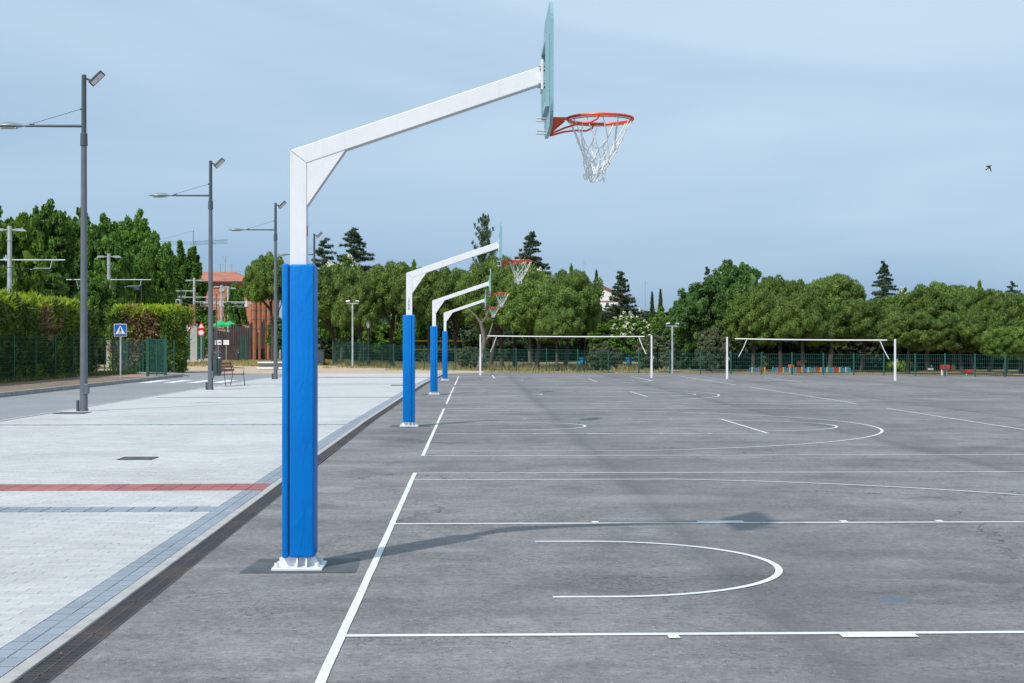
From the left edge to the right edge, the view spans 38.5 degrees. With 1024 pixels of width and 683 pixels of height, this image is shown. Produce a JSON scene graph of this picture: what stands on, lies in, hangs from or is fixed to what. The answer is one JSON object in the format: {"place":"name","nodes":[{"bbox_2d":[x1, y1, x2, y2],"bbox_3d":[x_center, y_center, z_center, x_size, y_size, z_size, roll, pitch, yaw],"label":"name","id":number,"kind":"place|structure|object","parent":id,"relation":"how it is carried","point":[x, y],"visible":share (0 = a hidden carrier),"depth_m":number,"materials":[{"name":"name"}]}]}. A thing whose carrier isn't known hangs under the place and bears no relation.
{"place":"outdoors","nodes":[
{"label":"outdoors","id":0,"kind":"place"},
{"bbox_2d":[98,374,155,376],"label":"brick path","id":1,"kind":"structure","parent":0,"point":[127,375],"depth_m":68.22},
{"bbox_2d":[146,338,166,375],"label":"gate","id":2,"kind":"structure","parent":1,"relation":"on","point":[156,357],"depth_m":68.85,"materials":[{"name":"metal"}]},
{"bbox_2d":[0,373,281,419],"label":"road","id":3,"kind":"structure","parent":0,"point":[26,405],"depth_m":46.26,"materials":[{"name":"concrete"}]},
{"bbox_2d":[61,373,438,411],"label":"plaza paving","id":4,"kind":"structure","parent":0,"point":[352,392],"depth_m":43.11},
{"bbox_2d":[0,70,104,410],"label":"street lamp","id":5,"kind":"object","parent":4,"relation":"on","point":[94,80],"visible":1,"depth_m":34.29,"materials":[{"name":"metal"}]},
{"bbox_2d":[148,158,224,389],"bbox_3d":[-11.195,-2.335,50.427,2.620,7.987,0.340,0,0,-2],"label":"street lamp","id":6,"kind":"object","parent":4,"relation":"on","point":[209,385],"visible":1,"depth_m":50.39,"materials":[{"name":"metal"}]},
{"bbox_2d":[228,201,285,378],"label":"street lamp","id":7,"kind":"object","parent":4,"relation":"on","point":[275,361],"visible":1,"depth_m":65.48,"materials":[{"name":"metal"}]},
{"bbox_2d":[97,359,483,373],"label":"sand path","id":8,"kind":"structure","parent":0,"point":[240,369],"depth_m":88.69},
{"bbox_2d":[70,270,120,360],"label":"broadleaf tree","id":9,"kind":"object","parent":8,"relation":"on","point":[102,296],"visible":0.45,"depth_m":98.67,"materials":[{"name":"green plant"}]},
{"bbox_2d":[79,212,136,358],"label":"broadleaf tree","id":10,"kind":"object","parent":8,"relation":"on","point":[103,237],"visible":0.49,"depth_m":106.36,"materials":[{"name":"green plant"}]},
{"bbox_2d":[66,254,150,365],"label":"tram pole","id":11,"kind":"object","parent":8,"relation":"on","point":[108,256],"visible":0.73,"depth_m":104.20,"materials":[{"name":"metal"}]},
{"bbox_2d":[188,303,197,359],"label":"transformer post","id":12,"kind":"object","parent":8,"relation":"on","point":[191,305],"visible":0.74,"depth_m":143.07,"materials":[{"name":"concrete"}]},
{"bbox_2d":[213,324,251,359],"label":"slanted panel fence","id":13,"kind":"object","parent":8,"relation":"on","point":[235,334],"visible":0.73,"depth_m":141.34,"materials":[{"name":"metal"}]},
{"bbox_2d":[0,0,1023,317],"label":"sky","id":14,"kind":"structure","parent":0,"point":[806,140],"materials":[{"name":"blue"}]},
{"bbox_2d":[97,350,1023,406],"bbox_3d":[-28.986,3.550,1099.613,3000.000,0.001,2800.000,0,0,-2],"label":"ground","id":15,"kind":"structure","parent":0,"point":[999,372],"depth_m":87.06,"materials":[{"name":"soil"}]},
{"bbox_2d":[0,205,46,295],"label":"broadleaf tree","id":16,"kind":"object","parent":15,"relation":"on","point":[24,246],"visible":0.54,"depth_m":90.44,"materials":[{"name":"green plant"}]},
{"bbox_2d":[0,226,64,291],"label":"tram pole","id":17,"kind":"object","parent":15,"relation":"on","point":[9,259],"visible":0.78,"depth_m":79.73,"materials":[{"name":"metal"}]},
{"bbox_2d":[12,198,78,298],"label":"broadleaf tree","id":18,"kind":"object","parent":15,"relation":"on","point":[54,233],"visible":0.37,"depth_m":110.39,"materials":[{"name":"green plant"}]},
{"bbox_2d":[43,270,69,298],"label":"broadleaf tree","id":19,"kind":"object","parent":15,"relation":"on","point":[53,288],"visible":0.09,"depth_m":96.59,"materials":[{"name":"green plant"}]},
{"bbox_2d":[66,206,90,290],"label":"broadleaf tree","id":20,"kind":"object","parent":15,"relation":"on","point":[75,223],"visible":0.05,"depth_m":116.31,"materials":[{"name":"green plant"}]},
{"bbox_2d":[0,373,174,391],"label":"verge","id":21,"kind":"structure","parent":15,"relation":"on","point":[17,386],"depth_m":57.76,"materials":[{"name":"brown soil"}]},
{"bbox_2d":[0,287,101,379],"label":"clipped hedge","id":22,"kind":"object","parent":21,"relation":"on","point":[31,314],"visible":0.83,"depth_m":63.79,"materials":[{"name":"green plant"}]},
{"bbox_2d":[0,335,104,379],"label":"hedge fence","id":23,"kind":"object","parent":21,"relation":"on","point":[30,356],"visible":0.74,"depth_m":62.49,"materials":[{"name":"metal"}]},
{"bbox_2d":[0,369,138,383],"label":"verge weeds","id":24,"kind":"object","parent":21,"relation":"on","point":[91,373],"visible":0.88,"depth_m":65.40,"materials":[{"name":"green plant"}]},
{"bbox_2d":[114,323,126,377],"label":"pedestrian crossing sign","id":25,"kind":"object","parent":21,"relation":"on","point":[120,330],"visible":1,"depth_m":66.20,"materials":[{"name":"metal"}]},
{"bbox_2d":[112,339,174,372],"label":"corner fence","id":26,"kind":"object","parent":21,"relation":"on","point":[135,357],"visible":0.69,"depth_m":77.59,"materials":[{"name":"metal"}]},
{"bbox_2d":[0,372,182,396],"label":"road kerb","id":27,"kind":"structure","parent":15,"relation":"on","point":[34,391],"depth_m":52.53,"materials":[{"name":"concrete"}]},
{"bbox_2d":[0,378,262,420],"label":"plaza edge kerb","id":28,"kind":"structure","parent":15,"relation":"on","point":[110,402],"depth_m":38.55,"materials":[{"name":"concrete"}]},
{"bbox_2d":[116,208,157,302],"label":"broadleaf tree","id":29,"kind":"object","parent":15,"relation":"on","point":[135,234],"visible":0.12,"depth_m":118.22,"materials":[{"name":"green plant"}]},
{"bbox_2d":[102,300,195,372],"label":"clipped hedge","id":30,"kind":"object","parent":15,"relation":"on","point":[169,322],"visible":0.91,"depth_m":79.88,"materials":[{"name":"green plant"}]},
{"bbox_2d":[132,230,177,305],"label":"broadleaf tree","id":31,"kind":"object","parent":15,"relation":"on","point":[159,285],"visible":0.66,"depth_m":110.67,"materials":[{"name":"green plant"}]},
{"bbox_2d":[164,240,217,341],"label":"poplar tree","id":32,"kind":"object","parent":15,"relation":"on","point":[189,266],"visible":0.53,"depth_m":173.90,"materials":[{"name":"green plant"}]},
{"bbox_2d":[187,308,217,357],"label":"distant woodland","id":33,"kind":"object","parent":15,"relation":"on","point":[205,323],"visible":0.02,"depth_m":172.50,"materials":[{"name":"green plant"}]},
{"bbox_2d":[0,374,441,682],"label":"court kerb","id":34,"kind":"structure","parent":15,"relation":"on","point":[12,675],"depth_m":9.30,"materials":[{"name":"concrete"}]},
{"bbox_2d":[201,272,251,353],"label":"brick building","id":35,"kind":"structure","parent":15,"relation":"on","point":[225,278],"depth_m":229.00,"materials":[{"name":"brick"}]},
{"bbox_2d":[12,375,441,682],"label":"drainage channel","id":36,"kind":"object","parent":15,"relation":"on","point":[52,665],"visible":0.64,"depth_m":9.24,"materials":[{"name":"concrete"}]},
{"bbox_2d":[223,281,248,331],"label":"broadleaf tree","id":37,"kind":"object","parent":15,"relation":"on","point":[235,314],"visible":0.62,"depth_m":163.69,"materials":[{"name":"green plant"}]},
{"bbox_2d":[242,251,283,360],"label":"pine tree","id":38,"kind":"object","parent":15,"relation":"on","point":[258,283],"visible":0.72,"depth_m":120.08,"materials":[{"name":"green plant"}]},
{"bbox_2d":[251,300,278,358],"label":"round brick tower","id":39,"kind":"structure","parent":15,"relation":"on","point":[260,313],"depth_m":150.08,"materials":[{"name":"brick"}]},
{"bbox_2d":[265,317,281,358],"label":"broadleaf tree","id":40,"kind":"object","parent":15,"relation":"on","point":[279,333],"visible":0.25,"depth_m":133.68,"materials":[{"name":"green plant"}]},
{"bbox_2d":[308,237,337,347],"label":"cedar tree","id":41,"kind":"object","parent":15,"relation":"on","point":[320,252],"visible":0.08,"depth_m":149.27,"materials":[{"name":"green plant"}]},
{"bbox_2d":[318,253,358,359],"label":"broadleaf tree","id":42,"kind":"object","parent":15,"relation":"on","point":[325,332],"visible":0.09,"depth_m":130.65,"materials":[{"name":"green plant"}]},
{"bbox_2d":[318,262,362,361],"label":"pine tree","id":43,"kind":"object","parent":15,"relation":"on","point":[332,282],"visible":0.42,"depth_m":111.84,"materials":[{"name":"green plant"}]},
{"bbox_2d":[331,280,384,356],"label":"pine tree","id":44,"kind":"object","parent":15,"relation":"on","point":[369,306],"visible":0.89,"depth_m":106.97,"materials":[{"name":"green plant"}]},
{"bbox_2d":[334,227,391,318],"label":"cedar tree","id":45,"kind":"object","parent":15,"relation":"on","point":[354,237],"visible":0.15,"depth_m":149.16,"materials":[{"name":"green plant"}]},
{"bbox_2d":[357,322,402,359],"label":"broadleaf tree","id":46,"kind":"object","parent":15,"relation":"on","point":[379,339],"visible":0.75,"depth_m":126.82,"materials":[{"name":"green plant"}]},
{"bbox_2d":[362,260,423,363],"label":"pine tree","id":47,"kind":"object","parent":15,"relation":"on","point":[380,279],"visible":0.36,"depth_m":108.23,"materials":[{"name":"green plant"}]},
{"bbox_2d":[395,259,423,339],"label":"broadleaf tree","id":48,"kind":"object","parent":15,"relation":"on","point":[399,320],"visible":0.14,"depth_m":127.36,"materials":[{"name":"green plant"}]},
{"bbox_2d":[399,322,438,361],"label":"broadleaf tree","id":49,"kind":"object","parent":15,"relation":"on","point":[423,333],"visible":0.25,"depth_m":130.72,"materials":[{"name":"green plant"}]},
{"bbox_2d":[383,266,457,362],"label":"pine tree","id":50,"kind":"object","parent":15,"relation":"on","point":[396,297],"visible":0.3,"depth_m":103.80,"materials":[{"name":"green plant"}]},
{"bbox_2d":[187,359,670,370],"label":"dry grass","id":51,"kind":"structure","parent":15,"relation":"on","point":[251,362],"depth_m":98.63,"materials":[{"name":"plant"}]},
{"bbox_2d":[422,267,470,347],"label":"pine tree","id":52,"kind":"object","parent":15,"relation":"on","point":[445,286],"visible":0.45,"depth_m":102.37,"materials":[{"name":"green plant"}]},
{"bbox_2d":[460,346,484,368],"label":"holm oak","id":53,"kind":"object","parent":15,"relation":"on","point":[468,354],"visible":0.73,"depth_m":95.44,"materials":[{"name":"green plant"}]},
{"bbox_2d":[466,306,492,370],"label":"trunk","id":54,"kind":"object","parent":15,"relation":"on","point":[484,340],"visible":0.84,"depth_m":89.91,"materials":[{"name":"grey plant"}]},
{"bbox_2d":[471,213,497,362],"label":"thuja tree","id":55,"kind":"object","parent":15,"relation":"on","point":[484,238],"visible":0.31,"depth_m":125.79,"materials":[{"name":"green plant"}]},
{"bbox_2d":[462,294,510,368],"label":"pine tree","id":56,"kind":"object","parent":15,"relation":"on","point":[479,311],"visible":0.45,"depth_m":92.85,"materials":[{"name":"green plant"}]},
{"bbox_2d":[318,305,657,361],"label":"distant woodland","id":57,"kind":"object","parent":15,"relation":"on","point":[465,333],"visible":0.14,"depth_m":137.07,"materials":[{"name":"green plant"}]},
{"bbox_2d":[322,365,657,372],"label":"fence weeds","id":58,"kind":"object","parent":15,"relation":"on","point":[472,369],"visible":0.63,"depth_m":83.77,"materials":[{"name":"beige plant"}]},
{"bbox_2d":[455,255,537,364],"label":"pine tree","id":59,"kind":"object","parent":15,"relation":"on","point":[479,274],"visible":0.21,"depth_m":100.87,"materials":[{"name":"green plant"}]},
{"bbox_2d":[482,265,553,367],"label":"pine tree","id":60,"kind":"object","parent":15,"relation":"on","point":[503,281],"visible":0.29,"depth_m":96.53,"materials":[{"name":"green plant"}]},
{"bbox_2d":[511,259,542,363],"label":"broadleaf tree","id":61,"kind":"object","parent":15,"relation":"on","point":[525,332],"visible":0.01,"depth_m":111.93,"materials":[{"name":"green plant"}]},
{"bbox_2d":[496,230,569,361],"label":"cedar tree","id":62,"kind":"object","parent":15,"relation":"on","point":[530,243],"visible":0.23,"depth_m":134.75,"materials":[{"name":"green plant"}]},
{"bbox_2d":[49,373,1023,682],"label":"asphalt court","id":63,"kind":"object","parent":15,"relation":"on","point":[893,553],"visible":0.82,"depth_m":11.31,"materials":[{"name":"asphalt"}]},
{"bbox_2d":[240,558,359,572],"bbox_3d":[-1.479,1.585,10.372,0.800,0.001,0.680,0,0,-2],"label":"asphalt patch","id":64,"kind":"object","parent":63,"relation":"on","point":[341,565],"visible":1,"depth_m":10.32,"materials":[{"name":"asphalt"}]},
{"bbox_2d":[271,2,633,570],"bbox_3d":[-0.402,-0.367,10.334,2.536,3.910,0.920,0,0,-2],"label":"basketball hoop","id":65,"kind":"object","parent":64,"relation":"on","point":[313,166],"visible":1,"depth_m":10.22,"materials":[{"name":"white paint"}]},
{"bbox_2d":[389,425,430,426],"bbox_3d":[-1.945,1.616,28.066,0.800,0.001,0.680,0,0,-2],"label":"asphalt patch","id":66,"kind":"object","parent":63,"relation":"on","point":[418,426],"visible":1,"depth_m":27.86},
{"bbox_2d":[400,220,532,426],"bbox_3d":[-0.868,-0.336,28.027,2.536,3.910,0.920,0,0,-2],"label":"basketball hoop","id":67,"kind":"object","parent":66,"relation":"on","point":[414,278],"visible":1,"depth_m":27.89,"materials":[{"name":"white paint"}]},
{"bbox_2d":[441,290,499,379],"bbox_3d":[-1.802,-0.274,63.465,2.536,3.910,0.920,0,0,-2],"label":"basketball hoop","id":68,"kind":"object","parent":63,"relation":"on","point":[447,314],"visible":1,"depth_m":63.37,"materials":[{"name":"white paint"}]},
{"bbox_2d":[315,471,1023,682],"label":"court marking","id":69,"kind":"object","parent":63,"relation":"on","point":[323,674],"visible":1,"depth_m":9.09,"materials":[{"name":"paint"}]},
{"bbox_2d":[333,340,1023,376],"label":"boundary fence","id":70,"kind":"object","parent":63,"relation":"on","point":[455,358],"visible":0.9,"depth_m":78.98,"materials":[{"name":"metal"}]},
{"bbox_2d":[421,408,1023,455],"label":"court marking","id":71,"kind":"object","parent":63,"relation":"on","point":[433,432],"visible":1,"depth_m":25.66,"materials":[{"name":"paint"}]},
{"bbox_2d":[726,337,728,378],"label":"volleyball post","id":72,"kind":"object","parent":63,"relation":"on","point":[727,358],"visible":1,"depth_m":65.93,"materials":[{"name":"metal"}]},
{"bbox_2d":[735,338,893,358],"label":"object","id":73,"kind":"object","parent":72,"relation":"attached to","point":[880,340],"visible":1,"depth_m":63.69,"materials":[{"name":"metal"}]},
{"label":"asphalt patch","id":74,"kind":"structure","parent":63,"relation":"on","visible":0},
{"bbox_2d":[429,269,508,393],"bbox_3d":[-1.336,-0.305,45.771,2.536,3.910,0.920,0,0,-2],"label":"basketball hoop","id":75,"kind":"object","parent":74,"relation":"on","point":[437,304],"visible":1,"depth_m":45.63,"materials":[{"name":"white paint"}]},
{"bbox_2d":[496,277,586,368],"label":"pine tree","id":76,"kind":"object","parent":15,"relation":"on","point":[527,304],"visible":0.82,"depth_m":90.67,"materials":[{"name":"green plant"}]},
{"bbox_2d":[533,305,584,370],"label":"pine tree","id":77,"kind":"object","parent":15,"relation":"on","point":[561,321],"visible":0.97,"depth_m":87.74,"materials":[{"name":"green plant"}]},
{"bbox_2d":[547,268,604,365],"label":"pine tree","id":78,"kind":"object","parent":15,"relation":"on","point":[580,283],"visible":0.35,"depth_m":95.45,"materials":[{"name":"green plant"}]},
{"bbox_2d":[582,303,599,363],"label":"pine tree","id":79,"kind":"object","parent":15,"relation":"on","point":[590,323],"visible":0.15,"depth_m":99.66,"materials":[{"name":"green plant"}]},
{"bbox_2d":[585,319,615,350],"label":"broadleaf tree","id":80,"kind":"object","parent":15,"relation":"on","point":[604,329],"visible":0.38,"depth_m":105.48,"materials":[{"name":"green plant"}]},
{"bbox_2d":[585,342,622,371],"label":"holm oak","id":81,"kind":"object","parent":15,"relation":"on","point":[598,348],"visible":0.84,"depth_m":83.78,"materials":[{"name":"green plant"}]},
{"bbox_2d":[600,271,640,363],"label":"fir tree","id":82,"kind":"object","parent":15,"relation":"on","point":[622,300],"visible":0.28,"depth_m":118.08,"materials":[{"name":"green plant"}]},
{"bbox_2d":[610,311,651,366],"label":"broadleaf tree","id":83,"kind":"object","parent":15,"relation":"on","point":[626,325],"visible":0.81,"depth_m":93.66,"materials":[{"name":"green plant"}]},
{"bbox_2d":[632,334,673,370],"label":"holm oak","id":84,"kind":"object","parent":15,"relation":"on","point":[661,344],"visible":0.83,"depth_m":84.89,"materials":[{"name":"green plant"}]},
{"bbox_2d":[648,306,668,340],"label":"broadleaf tree","id":85,"kind":"object","parent":15,"relation":"on","point":[654,327],"visible":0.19,"depth_m":104.11,"materials":[{"name":"green plant"}]},
{"bbox_2d":[669,276,740,370],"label":"broadleaf tree","id":86,"kind":"object","parent":15,"relation":"on","point":[698,309],"visible":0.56,"depth_m":87.37,"materials":[{"name":"green plant"}]},
{"bbox_2d":[694,327,731,371],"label":"holm oak","id":87,"kind":"object","parent":15,"relation":"on","point":[711,341],"visible":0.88,"depth_m":83.92,"materials":[{"name":"green plant"}]},
{"bbox_2d":[705,259,763,307],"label":"broadleaf tree","id":88,"kind":"object","parent":15,"relation":"on","point":[744,277],"visible":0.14,"depth_m":103.33,"materials":[{"name":"green plant"}]},
{"bbox_2d":[721,287,780,366],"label":"pine tree","id":89,"kind":"object","parent":15,"relation":"on","point":[751,313],"visible":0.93,"depth_m":85.33,"materials":[{"name":"green plant"}]},
{"bbox_2d":[749,274,809,367],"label":"pine tree","id":90,"kind":"object","parent":15,"relation":"on","point":[780,286],"visible":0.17,"depth_m":91.17,"materials":[{"name":"green plant"}]},
{"bbox_2d":[749,367,850,371],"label":"playground fence","id":91,"kind":"object","parent":15,"relation":"on","point":[803,369],"visible":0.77,"depth_m":79.72,"materials":[{"name":"metal"}]},
{"bbox_2d":[769,289,834,372],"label":"pine tree","id":92,"kind":"object","parent":15,"relation":"on","point":[804,315],"visible":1,"depth_m":81.41,"materials":[{"name":"green plant"}]},
{"bbox_2d":[803,273,866,367],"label":"pine tree","id":93,"kind":"object","parent":15,"relation":"on","point":[835,289],"visible":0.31,"depth_m":87.22,"materials":[{"name":"green plant"}]},
{"bbox_2d":[654,312,1017,369],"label":"distant woodland","id":94,"kind":"object","parent":15,"relation":"on","point":[745,357],"visible":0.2,"depth_m":94.33,"materials":[{"name":"green plant"}]},
{"bbox_2d":[828,298,902,371],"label":"pine tree","id":95,"kind":"object","parent":15,"relation":"on","point":[856,319],"visible":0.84,"depth_m":83.25,"materials":[{"name":"green plant"}]},
{"bbox_2d":[869,261,899,299],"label":"cedar tree","id":96,"kind":"object","parent":15,"relation":"on","point":[884,280],"visible":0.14,"depth_m":118.64,"materials":[{"name":"green plant"}]},
{"bbox_2d":[876,311,939,373],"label":"pine tree","id":97,"kind":"object","parent":15,"relation":"on","point":[910,332],"visible":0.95,"depth_m":78.53,"materials":[{"name":"green plant"}]},
{"bbox_2d":[893,284,959,371],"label":"pine tree","id":98,"kind":"object","parent":15,"relation":"on","point":[936,302],"visible":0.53,"depth_m":85.55,"materials":[{"name":"green plant"}]},
{"bbox_2d":[928,280,975,369],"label":"pine tree","id":99,"kind":"object","parent":15,"relation":"on","point":[956,288],"visible":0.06,"depth_m":92.66,"materials":[{"name":"green plant"}]},
{"bbox_2d":[930,308,1003,373],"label":"pine tree","id":100,"kind":"object","parent":15,"relation":"on","point":[960,332],"visible":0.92,"depth_m":77.80,"materials":[{"name":"green plant"}]},
{"bbox_2d":[954,288,1023,371],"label":"pine tree","id":101,"kind":"object","parent":15,"relation":"on","point":[984,301],"visible":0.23,"depth_m":84.06,"materials":[{"name":"green plant"}]},
{"bbox_2d":[979,325,1023,375],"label":"pine tree","id":102,"kind":"object","parent":15,"relation":"on","point":[1008,341],"visible":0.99,"depth_m":73.98,"materials":[{"name":"green plant"}]},
{"bbox_2d":[988,293,1023,373],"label":"pine tree","id":103,"kind":"object","parent":15,"relation":"on","point":[1005,311],"visible":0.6,"depth_m":79.53,"materials":[{"name":"green plant"}]},
{"label":"border bed","id":104,"kind":"structure","parent":0,"visible":0},
{"bbox_2d":[0,412,374,677],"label":"border paving band","id":105,"kind":"object","parent":104,"relation":"on","point":[19,650],"visible":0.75,"depth_m":9.65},
{"label":"paving bed","id":106,"kind":"structure","parent":0,"visible":0},
{"bbox_2d":[0,484,270,490],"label":"red paving band","id":107,"kind":"object","parent":106,"relation":"on","point":[104,487],"visible":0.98,"depth_m":16.05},
{"bbox_2d":[0,424,345,511],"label":"grey paving band","id":108,"kind":"object","parent":106,"relation":"on","point":[105,509],"visible":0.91,"depth_m":13.99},
{"bbox_2d":[0,412,365,648],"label":"plaza paving","id":109,"kind":"structure","parent":106,"relation":"on","point":[47,559],"depth_m":17.11,"materials":[{"name":"concrete"}]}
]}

